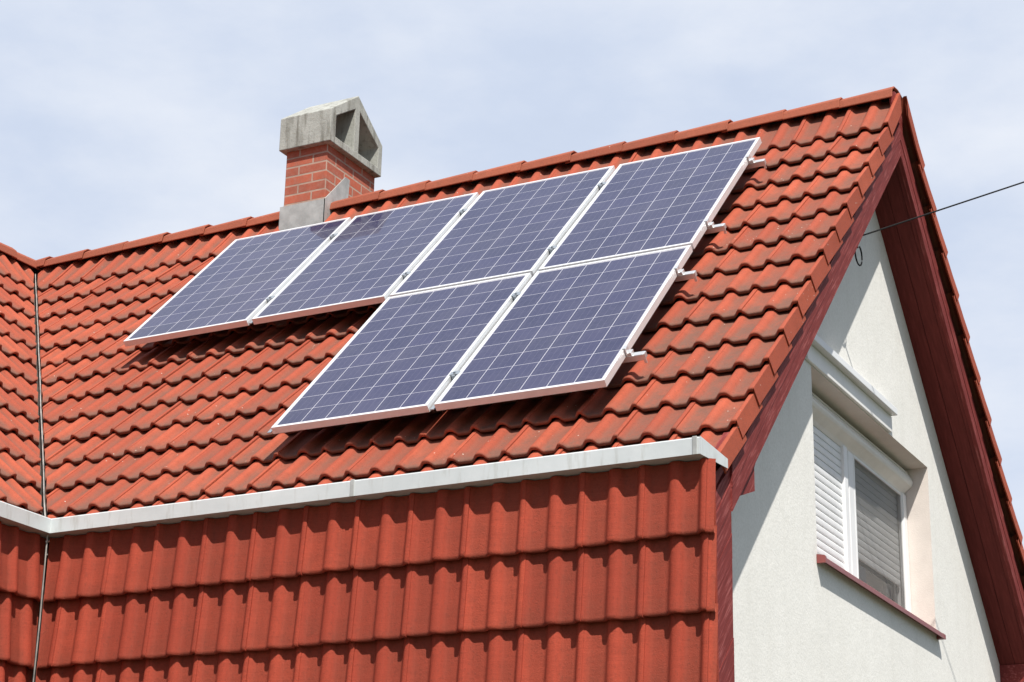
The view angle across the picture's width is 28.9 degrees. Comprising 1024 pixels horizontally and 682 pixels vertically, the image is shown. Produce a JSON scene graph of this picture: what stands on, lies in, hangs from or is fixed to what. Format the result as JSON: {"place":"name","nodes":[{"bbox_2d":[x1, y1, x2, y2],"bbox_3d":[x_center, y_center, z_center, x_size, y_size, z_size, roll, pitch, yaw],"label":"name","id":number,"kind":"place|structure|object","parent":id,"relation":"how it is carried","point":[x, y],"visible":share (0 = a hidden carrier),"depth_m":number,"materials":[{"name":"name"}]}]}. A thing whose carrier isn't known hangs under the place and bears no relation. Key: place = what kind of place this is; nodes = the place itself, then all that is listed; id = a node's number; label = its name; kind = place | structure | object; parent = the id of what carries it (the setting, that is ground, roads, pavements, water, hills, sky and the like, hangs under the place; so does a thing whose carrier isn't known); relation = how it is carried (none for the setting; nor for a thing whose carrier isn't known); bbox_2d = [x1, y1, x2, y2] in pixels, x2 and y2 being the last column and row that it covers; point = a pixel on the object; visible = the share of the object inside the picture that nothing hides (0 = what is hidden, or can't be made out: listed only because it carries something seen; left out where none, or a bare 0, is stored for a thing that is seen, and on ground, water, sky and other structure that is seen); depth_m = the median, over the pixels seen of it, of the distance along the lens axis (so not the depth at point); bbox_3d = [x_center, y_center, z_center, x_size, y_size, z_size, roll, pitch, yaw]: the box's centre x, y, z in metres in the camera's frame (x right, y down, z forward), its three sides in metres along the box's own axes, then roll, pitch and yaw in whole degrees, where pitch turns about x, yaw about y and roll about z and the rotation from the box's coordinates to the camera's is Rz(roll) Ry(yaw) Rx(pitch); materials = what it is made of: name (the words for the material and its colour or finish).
{"place":"outdoors","nodes":[
{"label":"outdoors","id":0,"kind":"place"},
{"bbox_2d":[0,0,1023,547],"label":"sky","id":1,"kind":"structure","parent":0,"point":[121,120],"materials":[{"name":"white"}]},
{"label":"ground","id":2,"kind":"structure","parent":0,"visible":0},
{"bbox_2d":[0,86,1023,681],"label":"house","id":3,"kind":"structure","parent":2,"relation":"on","point":[776,456],"depth_m":10.77,"materials":[{"name":"tile"}]},
{"bbox_2d":[266,218,726,301],"bbox_3d":[-0.597,-0.366,12.414,4.120,0.160,0.093,-9,-22,26],"label":"mounting rail","id":4,"kind":"object","parent":3,"relation":"attached to","point":[712,227],"visible":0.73,"depth_m":11.54,"materials":[{"name":"metal"}]},
{"bbox_2d":[123,217,350,346],"bbox_3d":[-1.841,-0.417,13.535,0.978,1.184,1.175,-9,-22,26],"label":"solar panel","id":5,"kind":"object","parent":4,"relation":"attached to","point":[236,283],"visible":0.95,"depth_m":13.43,"materials":[{"name":"blue glass"}]},
{"bbox_2d":[252,192,478,324],"bbox_3d":[-0.936,-0.558,13.084,0.978,1.184,1.175,-9,-22,26],"label":"solar panel","id":6,"kind":"object","parent":4,"relation":"attached to","point":[364,260],"visible":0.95,"depth_m":12.97,"materials":[{"name":"blue glass"}]},
{"bbox_2d":[390,166,614,296],"bbox_3d":[-0.032,-0.700,12.634,0.978,1.184,1.175,-9,-22,26],"label":"solar panel","id":7,"kind":"object","parent":4,"relation":"attached to","point":[512,230],"visible":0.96,"depth_m":12.56,"materials":[{"name":"blue glass"}]},
{"bbox_2d":[430,172,613,409],"bbox_3d":[0.139,-0.385,11.723,0.024,2.332,2.314,-9,-22,26],"label":"gap strip","id":8,"kind":"object","parent":4,"relation":"attached to","point":[433,407],"visible":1,"depth_m":11.18,"materials":[{"name":"metal"}]},
{"bbox_2d":[539,137,761,270],"bbox_3d":[0.872,-0.842,12.184,0.978,1.184,1.175,-9,-22,26],"label":"solar panel","id":9,"kind":"object","parent":4,"relation":"attached to","point":[657,203],"visible":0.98,"depth_m":12.10,"materials":[{"name":"blue glass"}]},
{"bbox_2d":[329,154,766,239],"bbox_3d":[-0.261,-0.815,13.229,4.120,0.160,0.093,-9,-22,26],"label":"mounting rail","id":10,"kind":"object","parent":3,"relation":"attached to","point":[753,163],"visible":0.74,"depth_m":12.36,"materials":[{"name":"metal"}]},
{"bbox_2d":[449,345,647,379],"bbox_3d":[-0.242,0.228,10.628,2.080,0.160,0.093,-9,-22,26],"label":"mounting rail","id":11,"kind":"object","parent":3,"relation":"attached to","point":[632,355],"visible":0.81,"depth_m":10.20,"materials":[{"name":"metal"}]},
{"bbox_2d":[271,273,531,433],"bbox_3d":[-0.594,0.052,11.268,0.978,1.184,1.175,-9,-22,26],"label":"solar panel","id":12,"kind":"object","parent":11,"relation":"attached to","point":[402,355],"visible":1,"depth_m":11.16,"materials":[{"name":"blue glass"}]},
{"bbox_2d":[434,245,692,410],"bbox_3d":[0.310,-0.089,10.818,0.978,1.184,1.175,-9,-22,26],"label":"solar panel","id":13,"kind":"object","parent":11,"relation":"attached to","point":[572,328],"visible":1,"depth_m":10.70,"materials":[{"name":"blue glass"}]},
{"bbox_2d":[511,265,696,299],"bbox_3d":[0.088,-0.214,11.431,2.080,0.160,0.093,-9,-22,26],"label":"mounting rail","id":14,"kind":"object","parent":3,"relation":"attached to","point":[682,274],"visible":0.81,"depth_m":11.00,"materials":[{"name":"metal"}]},
{"bbox_2d":[812,392,945,639],"bbox_3d":[2.158,1.057,12.206,0.293,1.155,2.365,-9,-22,26],"label":"window","id":15,"kind":"structure","parent":3,"relation":"in","point":[861,512],"depth_m":12.45,"materials":[{"name":"white plastic"}]},
{"bbox_2d":[855,181,1023,265],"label":"overhead cable","id":16,"kind":"object","parent":3,"relation":"attached to","point":[859,247],"visible":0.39,"depth_m":12.00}
]}

